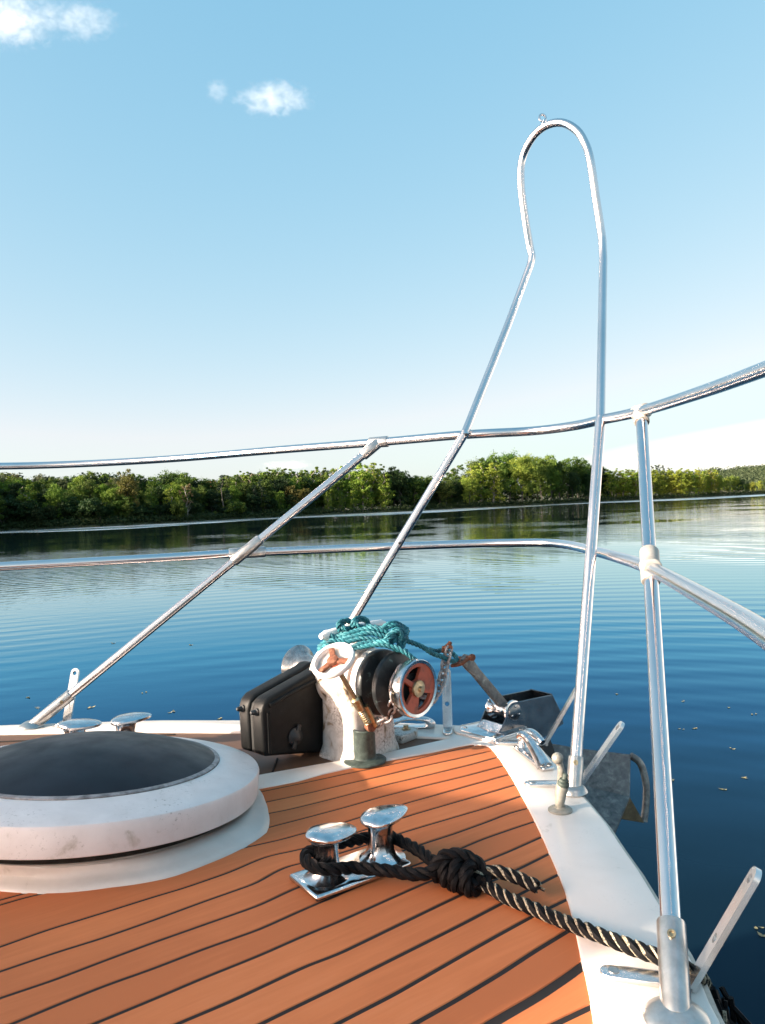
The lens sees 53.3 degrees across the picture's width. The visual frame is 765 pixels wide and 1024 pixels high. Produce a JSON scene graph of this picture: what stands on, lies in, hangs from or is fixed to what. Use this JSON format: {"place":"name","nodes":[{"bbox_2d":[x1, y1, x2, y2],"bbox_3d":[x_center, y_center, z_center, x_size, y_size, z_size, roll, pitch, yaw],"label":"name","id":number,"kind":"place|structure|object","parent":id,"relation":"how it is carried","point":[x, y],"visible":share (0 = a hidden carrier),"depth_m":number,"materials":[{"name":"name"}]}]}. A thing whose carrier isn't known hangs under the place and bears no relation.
{"place":"outdoors","nodes":[
{"label":"outdoors","id":0,"kind":"place"},
{"bbox_2d":[0,494,764,1023],"bbox_3d":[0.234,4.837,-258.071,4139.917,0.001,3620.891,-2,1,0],"label":"lake water","id":1,"kind":"structure","parent":0,"point":[508,618],"depth_m":12.64,"materials":[{"name":"blue liquid"}]},
{"bbox_2d":[0,720,724,1023],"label":"motor boat","id":2,"kind":"object","parent":1,"relation":"on","point":[252,933],"visible":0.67,"depth_m":1.17,"materials":[{"name":"white paint"}]},
{"bbox_2d":[55,668,79,726],"bbox_3d":[-0.979,0.574,2.366,0.026,0.154,0.131,-2,1,6],"label":"fender bracket","id":3,"kind":"object","parent":2,"relation":"attached to","point":[69,707],"visible":0.58,"depth_m":2.38,"materials":[{"name":"silver metal"}]},
{"bbox_2d":[59,712,151,733],"bbox_3d":[-0.748,0.601,2.045,0.251,0.102,0.108,-2,1,-16],"label":"bollard","id":4,"kind":"object","parent":2,"relation":"on","point":[125,722],"visible":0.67,"depth_m":2.03,"materials":[{"name":"silver metal"}]},
{"bbox_2d":[0,731,269,893],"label":"deck hatch","id":5,"kind":"object","parent":2,"relation":"on","point":[87,811],"visible":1,"depth_m":1.40,"materials":[{"name":"white plastic"}]},
{"bbox_2d":[236,620,436,761],"bbox_3d":[-0.093,0.458,1.951,0.463,0.339,0.474,-2,1,44],"label":"anchor windlass","id":6,"kind":"object","parent":2,"relation":"on","point":[326,701],"visible":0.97,"depth_m":1.89,"materials":[{"name":"white paint"}]},
{"bbox_2d":[317,615,458,663],"bbox_3d":[0.036,0.332,1.914,0.382,0.149,0.162,-2,1,-17],"label":"teal rope","id":7,"kind":"object","parent":6,"relation":"on","point":[398,633],"visible":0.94,"depth_m":1.89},
{"bbox_2d":[450,654,475,666],"bbox_3d":[0.207,0.394,2.020,0.056,0.036,0.058,-3,1,-42],"label":"shackle","id":8,"kind":"object","parent":7,"relation":"attached to","point":[471,657],"visible":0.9,"depth_m":2.01,"materials":[{"name":"brown metal"}]},
{"bbox_2d":[366,641,452,732],"bbox_3d":[0.087,0.458,1.897,0.257,0.235,0.146,-2,1,-18],"label":"anchor chain","id":9,"kind":"object","parent":6,"relation":"hanging from","point":[445,651],"visible":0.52,"depth_m":1.93,"materials":[{"name":"metal"}]},
{"bbox_2d":[289,804,410,901],"bbox_3d":[-0.045,0.582,1.332,0.219,0.093,0.098,-3,1,-34],"label":"bollard","id":10,"kind":"object","parent":2,"relation":"on","point":[326,839],"visible":0.96,"depth_m":1.30,"materials":[{"name":"silver metal"}]},
{"bbox_2d":[299,830,711,988],"bbox_3d":[0.199,0.694,1.251,0.648,0.285,0.281,-2,1,28],"label":"mooring rope","id":11,"kind":"object","parent":10,"relation":"attached to","point":[467,873],"visible":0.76,"depth_m":1.24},
{"bbox_2d":[344,729,385,767],"bbox_3d":[-0.045,0.579,1.897,0.106,0.081,0.106,-2,1,0],"label":"chain pipe","id":12,"kind":"object","parent":2,"relation":"on","point":[366,755],"visible":0.82,"depth_m":1.87,"materials":[{"name":"grey metal"}]},
{"bbox_2d":[0,113,764,1023],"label":"bow railing","id":13,"kind":"object","parent":2,"relation":"on","point":[672,1003],"visible":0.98,"depth_m":1.94,"materials":[{"name":"silver metal"}]},
{"bbox_2d":[393,716,435,728],"bbox_3d":[0.060,0.597,2.159,0.180,0.043,0.057,-2,1,-3],"label":"fairlead","id":14,"kind":"object","parent":2,"relation":"on","point":[429,722],"visible":0.57,"depth_m":2.14,"materials":[{"name":"silver metal"}]},
{"bbox_2d":[442,669,452,735],"bbox_3d":[0.180,0.528,2.133,0.026,0.159,0.133,-2,1,6],"label":"fender bracket","id":15,"kind":"object","parent":2,"relation":"attached to","point":[447,714],"visible":0.78,"depth_m":2.15,"materials":[{"name":"silver metal"}]},
{"bbox_2d":[454,689,562,743],"bbox_3d":[0.362,0.577,2.144,0.333,0.125,0.172,-3,1,-36],"label":"bow roller","id":16,"kind":"object","parent":2,"relation":"attached to","point":[536,710],"visible":0.94,"depth_m":2.12,"materials":[{"name":"metal"}]},
{"bbox_2d":[460,654,649,832],"bbox_3d":[0.501,0.638,2.104,0.525,0.540,0.266,-3,1,-41],"label":"anchor","id":17,"kind":"object","parent":16,"relation":"on","point":[607,786],"visible":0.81,"depth_m":2.17,"materials":[{"name":"metal"}]},
{"bbox_2d":[513,728,553,770],"bbox_3d":[0.364,0.577,1.859,0.057,0.078,0.180,-2,1,-12],"label":"fairlead","id":18,"kind":"object","parent":2,"relation":"on","point":[528,747],"visible":1,"depth_m":1.84,"materials":[{"name":"silver metal"}]},
{"bbox_2d":[493,688,574,745],"bbox_3d":[0.395,0.525,1.967,0.222,0.151,0.026,-2,1,10],"label":"fender bracket","id":19,"kind":"object","parent":2,"relation":"attached to","point":[552,729],"visible":0.77,"depth_m":1.95,"materials":[{"name":"silver metal"}]},
{"bbox_2d":[548,752,572,814],"bbox_3d":[0.358,0.546,1.546,0.049,0.118,0.049,-2,1,0],"label":"deck valve","id":20,"kind":"object","parent":2,"relation":"on","point":[559,807],"visible":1,"depth_m":1.54,"materials":[{"name":"grey metal"}]},
{"bbox_2d":[524,721,624,786],"bbox_3d":[0.421,0.532,1.679,0.222,0.141,0.026,-2,1,5],"label":"fender bracket","id":21,"kind":"object","parent":2,"relation":"attached to","point":[603,749],"visible":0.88,"depth_m":1.67,"materials":[{"name":"silver metal"}]},
{"bbox_2d":[599,866,761,992],"bbox_3d":[0.381,0.530,0.983,0.201,0.164,0.026,-2,1,17],"label":"fender bracket","id":22,"kind":"object","parent":2,"relation":"attached to","point":[723,928],"visible":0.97,"depth_m":0.97,"materials":[{"name":"silver metal"}]},
{"bbox_2d":[710,985,750,1023],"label":"rope tassel","id":23,"kind":"object","parent":2,"relation":"hanging from","point":[735,1015],"visible":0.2,"depth_m":1.01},
{"bbox_2d":[0,484,764,530],"bbox_3d":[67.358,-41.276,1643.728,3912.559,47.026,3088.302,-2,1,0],"label":"bank","id":24,"kind":"structure","parent":0,"point":[231,518],"depth_m":185.88,"materials":[{"name":"green plant"}]},
{"bbox_2d":[0,494,21,522],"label":"broadleaf tree","id":25,"kind":"object","parent":24,"relation":"on","point":[13,504],"visible":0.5,"depth_m":138.91,"materials":[{"name":"green plant"}]},
{"bbox_2d":[0,479,25,497],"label":"broadleaf tree","id":26,"kind":"object","parent":24,"relation":"on","point":[5,484],"visible":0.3,"depth_m":146.52,"materials":[{"name":"green plant"}]},
{"bbox_2d":[1,482,35,502],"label":"broadleaf tree","id":27,"kind":"object","parent":24,"relation":"on","point":[13,487],"visible":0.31,"depth_m":145.79,"materials":[{"name":"green plant"}]},
{"bbox_2d":[2,498,40,524],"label":"broadleaf tree","id":28,"kind":"object","parent":24,"relation":"on","point":[22,512],"visible":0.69,"depth_m":138.49,"materials":[{"name":"green plant"}]},
{"bbox_2d":[4,475,39,493],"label":"broadleaf tree","id":29,"kind":"object","parent":24,"relation":"on","point":[28,482],"visible":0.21,"depth_m":150.60,"materials":[{"name":"green plant"}]},
{"bbox_2d":[16,484,36,507],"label":"broadleaf tree","id":30,"kind":"object","parent":24,"relation":"on","point":[25,495],"visible":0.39,"depth_m":140.88,"materials":[{"name":"green plant"}]},
{"bbox_2d":[25,505,56,526],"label":"broadleaf tree","id":31,"kind":"object","parent":24,"relation":"on","point":[37,512],"visible":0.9,"depth_m":137.47,"materials":[{"name":"green plant"}]},
{"bbox_2d":[36,484,51,509],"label":"broadleaf tree","id":32,"kind":"object","parent":24,"relation":"on","point":[42,500],"visible":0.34,"depth_m":144.66,"materials":[{"name":"green plant"}]},
{"bbox_2d":[34,476,65,504],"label":"broadleaf tree","id":33,"kind":"object","parent":24,"relation":"on","point":[46,482],"visible":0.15,"depth_m":151.36,"materials":[{"name":"green plant"}]},
{"bbox_2d":[42,483,68,519],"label":"broadleaf tree","id":34,"kind":"object","parent":24,"relation":"on","point":[55,491],"visible":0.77,"depth_m":141.76,"materials":[{"name":"green plant"}]},
{"bbox_2d":[67,480,91,515],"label":"broadleaf tree","id":35,"kind":"object","parent":24,"relation":"on","point":[79,492],"visible":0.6,"depth_m":147.19,"materials":[{"name":"green plant"}]},
{"bbox_2d":[57,496,103,522],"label":"broadleaf tree","id":36,"kind":"object","parent":24,"relation":"on","point":[85,509],"visible":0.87,"depth_m":141.02,"materials":[{"name":"green plant"}]},
{"bbox_2d":[66,475,95,500],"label":"broadleaf tree","id":37,"kind":"object","parent":24,"relation":"on","point":[76,480],"visible":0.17,"depth_m":152.09,"materials":[{"name":"green plant"}]},
{"bbox_2d":[76,479,103,515],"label":"broadleaf tree","id":38,"kind":"object","parent":24,"relation":"on","point":[89,485],"visible":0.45,"depth_m":148.43,"materials":[{"name":"green plant"}]},
{"bbox_2d":[90,483,110,517],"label":"broadleaf tree","id":39,"kind":"object","parent":24,"relation":"on","point":[102,486],"visible":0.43,"depth_m":148.78,"materials":[{"name":"green plant"}]},
{"bbox_2d":[100,486,121,517],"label":"broadleaf tree","id":40,"kind":"object","parent":24,"relation":"on","point":[109,494],"visible":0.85,"depth_m":145.65,"materials":[{"name":"green plant"}]},
{"bbox_2d":[109,494,127,517],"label":"broadleaf tree","id":41,"kind":"object","parent":24,"relation":"on","point":[117,504],"visible":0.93,"depth_m":145.42,"materials":[{"name":"green plant"}]},
{"bbox_2d":[119,497,134,518],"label":"broadleaf tree","id":42,"kind":"object","parent":24,"relation":"on","point":[127,504],"visible":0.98,"depth_m":145.12,"materials":[{"name":"green plant"}]},
{"bbox_2d":[115,469,140,512],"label":"broadleaf tree","id":43,"kind":"object","parent":24,"relation":"on","point":[125,488],"visible":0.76,"depth_m":147.44,"materials":[{"name":"green plant"}]},
{"bbox_2d":[129,503,152,521],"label":"broadleaf tree","id":44,"kind":"object","parent":24,"relation":"on","point":[140,511],"visible":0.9,"depth_m":145.91,"materials":[{"name":"green plant"}]},
{"bbox_2d":[153,485,169,513],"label":"broadleaf tree","id":45,"kind":"object","parent":24,"relation":"on","point":[158,488],"visible":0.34,"depth_m":157.62,"materials":[{"name":"green plant"}]},
{"bbox_2d":[170,499,187,518],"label":"broadleaf tree","id":46,"kind":"object","parent":24,"relation":"on","point":[180,508],"visible":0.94,"depth_m":150.49,"materials":[{"name":"green plant"}]},
{"bbox_2d":[165,482,193,506],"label":"broadleaf tree","id":47,"kind":"object","parent":24,"relation":"on","point":[177,488],"visible":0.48,"depth_m":156.75,"materials":[{"name":"green plant"}]},
{"bbox_2d":[172,472,194,495],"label":"broadleaf tree","id":48,"kind":"object","parent":24,"relation":"on","point":[182,479],"visible":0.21,"depth_m":165.47,"materials":[{"name":"green plant"}]},
{"bbox_2d":[190,485,208,513],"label":"broadleaf tree","id":49,"kind":"object","parent":24,"relation":"on","point":[201,490],"visible":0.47,"depth_m":163.08,"materials":[{"name":"green plant"}]},
{"bbox_2d":[202,489,220,512],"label":"broadleaf tree","id":50,"kind":"object","parent":24,"relation":"on","point":[211,496],"visible":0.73,"depth_m":164.72,"materials":[{"name":"green plant"}]},
{"bbox_2d":[210,475,237,515],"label":"conifer","id":51,"kind":"object","parent":24,"relation":"on","point":[215,506],"visible":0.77,"depth_m":163.45,"materials":[{"name":"green plant"}]},
{"bbox_2d":[218,499,246,517],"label":"broadleaf tree","id":52,"kind":"object","parent":24,"relation":"on","point":[241,507],"visible":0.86,"depth_m":162.43,"materials":[{"name":"green plant"}]},
{"bbox_2d":[228,485,242,510],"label":"broadleaf tree","id":53,"kind":"object","parent":24,"relation":"on","point":[237,492],"visible":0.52,"depth_m":167.40,"materials":[{"name":"green plant"}]},
{"bbox_2d":[237,483,253,511],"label":"broadleaf tree","id":54,"kind":"object","parent":24,"relation":"on","point":[244,492],"visible":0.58,"depth_m":170.89,"materials":[{"name":"green plant"}]},
{"bbox_2d":[246,493,261,511],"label":"broadleaf tree","id":55,"kind":"object","parent":24,"relation":"on","point":[252,502],"visible":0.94,"depth_m":168.13,"materials":[{"name":"green plant"}]},
{"bbox_2d":[253,479,273,511],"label":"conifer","id":56,"kind":"object","parent":24,"relation":"on","point":[262,491],"visible":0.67,"depth_m":170.97,"materials":[{"name":"green plant"}]},
{"bbox_2d":[257,479,275,507],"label":"broadleaf tree","id":57,"kind":"object","parent":24,"relation":"on","point":[268,487],"visible":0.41,"depth_m":174.36,"materials":[{"name":"green plant"}]},
{"bbox_2d":[269,475,289,501],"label":"broadleaf tree","id":58,"kind":"object","parent":24,"relation":"on","point":[277,487],"visible":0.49,"depth_m":178.47,"materials":[{"name":"green plant"}]},
{"bbox_2d":[273,491,285,514],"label":"broadleaf tree","id":59,"kind":"object","parent":24,"relation":"on","point":[279,496],"visible":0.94,"depth_m":173.69,"materials":[{"name":"green plant"}]},
{"bbox_2d":[283,485,310,506],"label":"russet tree","id":60,"kind":"object","parent":24,"relation":"on","point":[301,494],"visible":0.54,"depth_m":176.07,"materials":[{"name":"brown plant"}]},
{"bbox_2d":[0,462,613,520],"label":"deep wood","id":61,"kind":"object","parent":24,"relation":"on","point":[104,479],"visible":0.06,"depth_m":184.53,"materials":[{"name":"green plant"}]},
{"bbox_2d":[307,467,323,507],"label":"poplar tree","id":62,"kind":"object","parent":24,"relation":"on","point":[316,479],"visible":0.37,"depth_m":187.04,"materials":[{"name":"green plant"}]},
{"bbox_2d":[320,468,340,508],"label":"poplar tree","id":63,"kind":"object","parent":24,"relation":"on","point":[331,489],"visible":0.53,"depth_m":185.46,"materials":[{"name":"green plant"}]},
{"bbox_2d":[332,466,350,510],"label":"poplar tree","id":64,"kind":"object","parent":24,"relation":"on","point":[337,487],"visible":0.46,"depth_m":190.65,"materials":[{"name":"green plant"}]},
{"bbox_2d":[342,468,360,508],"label":"poplar tree","id":65,"kind":"object","parent":24,"relation":"on","point":[351,476],"visible":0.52,"depth_m":192.61,"materials":[{"name":"green plant"}]},
{"bbox_2d":[347,488,358,508],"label":"poplar tree","id":66,"kind":"object","parent":24,"relation":"on","point":[354,502],"visible":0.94,"depth_m":186.51,"materials":[{"name":"green plant"}]},
{"bbox_2d":[349,463,375,509],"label":"poplar tree","id":67,"kind":"object","parent":24,"relation":"on","point":[365,490],"visible":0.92,"depth_m":189.01,"materials":[{"name":"green plant"}]},
{"bbox_2d":[363,462,382,508],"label":"poplar tree","id":68,"kind":"object","parent":24,"relation":"on","point":[374,473],"visible":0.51,"depth_m":193.75,"materials":[{"name":"green plant"}]},
{"bbox_2d":[371,464,392,509],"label":"poplar tree","id":69,"kind":"object","parent":24,"relation":"on","point":[375,482],"visible":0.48,"depth_m":194.70,"materials":[{"name":"green plant"}]},
{"bbox_2d":[0,489,764,529],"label":"bank undergrowth","id":70,"kind":"object","parent":24,"relation":"on","point":[59,522],"visible":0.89,"depth_m":171.25,"materials":[{"name":"green plant"}]},
{"bbox_2d":[376,472,395,508],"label":"poplar tree","id":71,"kind":"object","parent":24,"relation":"on","point":[385,487],"visible":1,"depth_m":189.92,"materials":[{"name":"green plant"}]},
{"bbox_2d":[382,466,403,507],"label":"broadleaf tree","id":72,"kind":"object","parent":24,"relation":"on","point":[390,471],"visible":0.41,"depth_m":195.99,"materials":[{"name":"green plant"}]},
{"bbox_2d":[389,469,415,504],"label":"broadleaf tree","id":73,"kind":"object","parent":24,"relation":"on","point":[402,477],"visible":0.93,"depth_m":193.93,"materials":[{"name":"green plant"}]},
{"bbox_2d":[397,475,426,505],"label":"broadleaf tree","id":74,"kind":"object","parent":24,"relation":"on","point":[420,491],"visible":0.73,"depth_m":196.13,"materials":[{"name":"green plant"}]},
{"bbox_2d":[437,477,456,504],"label":"broadleaf tree","id":75,"kind":"object","parent":24,"relation":"on","point":[448,484],"visible":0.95,"depth_m":199.58,"materials":[{"name":"green plant"}]},
{"bbox_2d":[452,479,470,502],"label":"broadleaf tree","id":76,"kind":"object","parent":24,"relation":"on","point":[461,497],"visible":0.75,"depth_m":202.98,"materials":[{"name":"green plant"}]},
{"bbox_2d":[457,477,477,502],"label":"poplar tree","id":77,"kind":"object","parent":24,"relation":"on","point":[468,488],"visible":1,"depth_m":202.36,"materials":[{"name":"green plant"}]},
{"bbox_2d":[461,466,485,504],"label":"poplar tree","id":78,"kind":"object","parent":24,"relation":"on","point":[475,476],"visible":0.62,"depth_m":204.56,"materials":[{"name":"green plant"}]},
{"bbox_2d":[461,456,488,498],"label":"broadleaf tree","id":79,"kind":"object","parent":24,"relation":"on","point":[473,463],"visible":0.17,"depth_m":217.93,"materials":[{"name":"green plant"}]},
{"bbox_2d":[473,463,492,502],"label":"poplar tree","id":80,"kind":"object","parent":24,"relation":"on","point":[481,473],"visible":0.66,"depth_m":207.26,"materials":[{"name":"green plant"}]},
{"bbox_2d":[481,463,507,504],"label":"poplar tree","id":81,"kind":"object","parent":24,"relation":"on","point":[496,484],"visible":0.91,"depth_m":207.01,"materials":[{"name":"green plant"}]},
{"bbox_2d":[486,449,510,495],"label":"broadleaf tree","id":82,"kind":"object","parent":24,"relation":"on","point":[495,461],"visible":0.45,"depth_m":218.31,"materials":[{"name":"green plant"}]},
{"bbox_2d":[488,462,512,501],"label":"poplar tree","id":83,"kind":"object","parent":24,"relation":"on","point":[504,476],"visible":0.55,"depth_m":210.32,"materials":[{"name":"green plant"}]},
{"bbox_2d":[498,450,523,502],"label":"broadleaf tree","id":84,"kind":"object","parent":24,"relation":"on","point":[510,457],"visible":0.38,"depth_m":219.72,"materials":[{"name":"green plant"}]},
{"bbox_2d":[507,452,538,501],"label":"poplar tree","id":85,"kind":"object","parent":24,"relation":"on","point":[522,464],"visible":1,"depth_m":211.84,"materials":[{"name":"green plant"}]},
{"bbox_2d":[530,454,555,499],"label":"broadleaf tree","id":86,"kind":"object","parent":24,"relation":"on","point":[541,469],"visible":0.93,"depth_m":219.13,"materials":[{"name":"green plant"}]},
{"bbox_2d":[537,455,563,500],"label":"broadleaf tree","id":87,"kind":"object","parent":24,"relation":"on","point":[552,478],"visible":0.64,"depth_m":225.75,"materials":[{"name":"green plant"}]},
{"bbox_2d":[549,461,569,498],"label":"broadleaf tree","id":88,"kind":"object","parent":24,"relation":"on","point":[559,466],"visible":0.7,"depth_m":228.14,"materials":[{"name":"green plant"}]},
{"bbox_2d":[554,456,579,499],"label":"broadleaf tree","id":89,"kind":"object","parent":24,"relation":"on","point":[568,461],"visible":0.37,"depth_m":235.05,"materials":[{"name":"green plant"}]},
{"bbox_2d":[566,469,581,498],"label":"broadleaf tree","id":90,"kind":"object","parent":24,"relation":"on","point":[573,481],"visible":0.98,"depth_m":231.81,"materials":[{"name":"green plant"}]},
{"bbox_2d":[568,457,590,497],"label":"broadleaf tree","id":91,"kind":"object","parent":24,"relation":"on","point":[580,470],"visible":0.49,"depth_m":237.21,"materials":[{"name":"green plant"}]},
{"bbox_2d":[580,473,590,498],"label":"broadleaf tree","id":92,"kind":"object","parent":24,"relation":"on","point":[586,479],"visible":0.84,"depth_m":238.82,"materials":[{"name":"green plant"}]},
{"bbox_2d":[601,469,617,497],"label":"poplar tree","id":93,"kind":"object","parent":24,"relation":"on","point":[607,484],"visible":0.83,"depth_m":246.09,"materials":[{"name":"green plant"}]},
{"bbox_2d":[605,471,619,499],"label":"poplar tree","id":94,"kind":"object","parent":24,"relation":"on","point":[612,492],"visible":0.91,"depth_m":246.37,"materials":[{"name":"green plant"}]},
{"bbox_2d":[616,470,631,497],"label":"poplar tree","id":95,"kind":"object","parent":24,"relation":"on","point":[626,488],"visible":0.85,"depth_m":247.05,"materials":[{"name":"green plant"}]},
{"bbox_2d":[627,469,638,496],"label":"poplar tree","id":96,"kind":"object","parent":24,"relation":"on","point":[634,490],"visible":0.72,"depth_m":248.33,"materials":[{"name":"green plant"}]},
{"bbox_2d":[651,469,667,493],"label":"poplar tree","id":97,"kind":"object","parent":24,"relation":"on","point":[660,476],"visible":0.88,"depth_m":251.53,"materials":[{"name":"green plant"}]},
{"bbox_2d":[666,470,683,494],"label":"poplar tree","id":98,"kind":"object","parent":24,"relation":"on","point":[676,486],"visible":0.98,"depth_m":252.22,"materials":[{"name":"green plant"}]},
{"bbox_2d":[677,468,689,494],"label":"poplar tree","id":99,"kind":"object","parent":24,"relation":"on","point":[682,480],"visible":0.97,"depth_m":252.19,"materials":[{"name":"green plant"}]},
{"bbox_2d":[619,463,764,489],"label":"hill wood","id":100,"kind":"object","parent":24,"relation":"on","point":[755,474],"visible":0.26,"depth_m":364.55,"materials":[{"name":"green plant"}]},
{"bbox_2d":[694,467,706,494],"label":"poplar tree","id":101,"kind":"object","parent":24,"relation":"on","point":[701,485],"visible":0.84,"depth_m":254.67,"materials":[{"name":"green plant"}]},
{"bbox_2d":[706,470,718,493],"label":"poplar tree","id":102,"kind":"object","parent":24,"relation":"on","point":[715,485],"visible":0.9,"depth_m":260.16,"materials":[{"name":"green plant"}]},
{"bbox_2d":[0,0,764,492],"label":"sky","id":103,"kind":"structure","parent":0,"point":[225,225],"materials":[{"name":"blue"}]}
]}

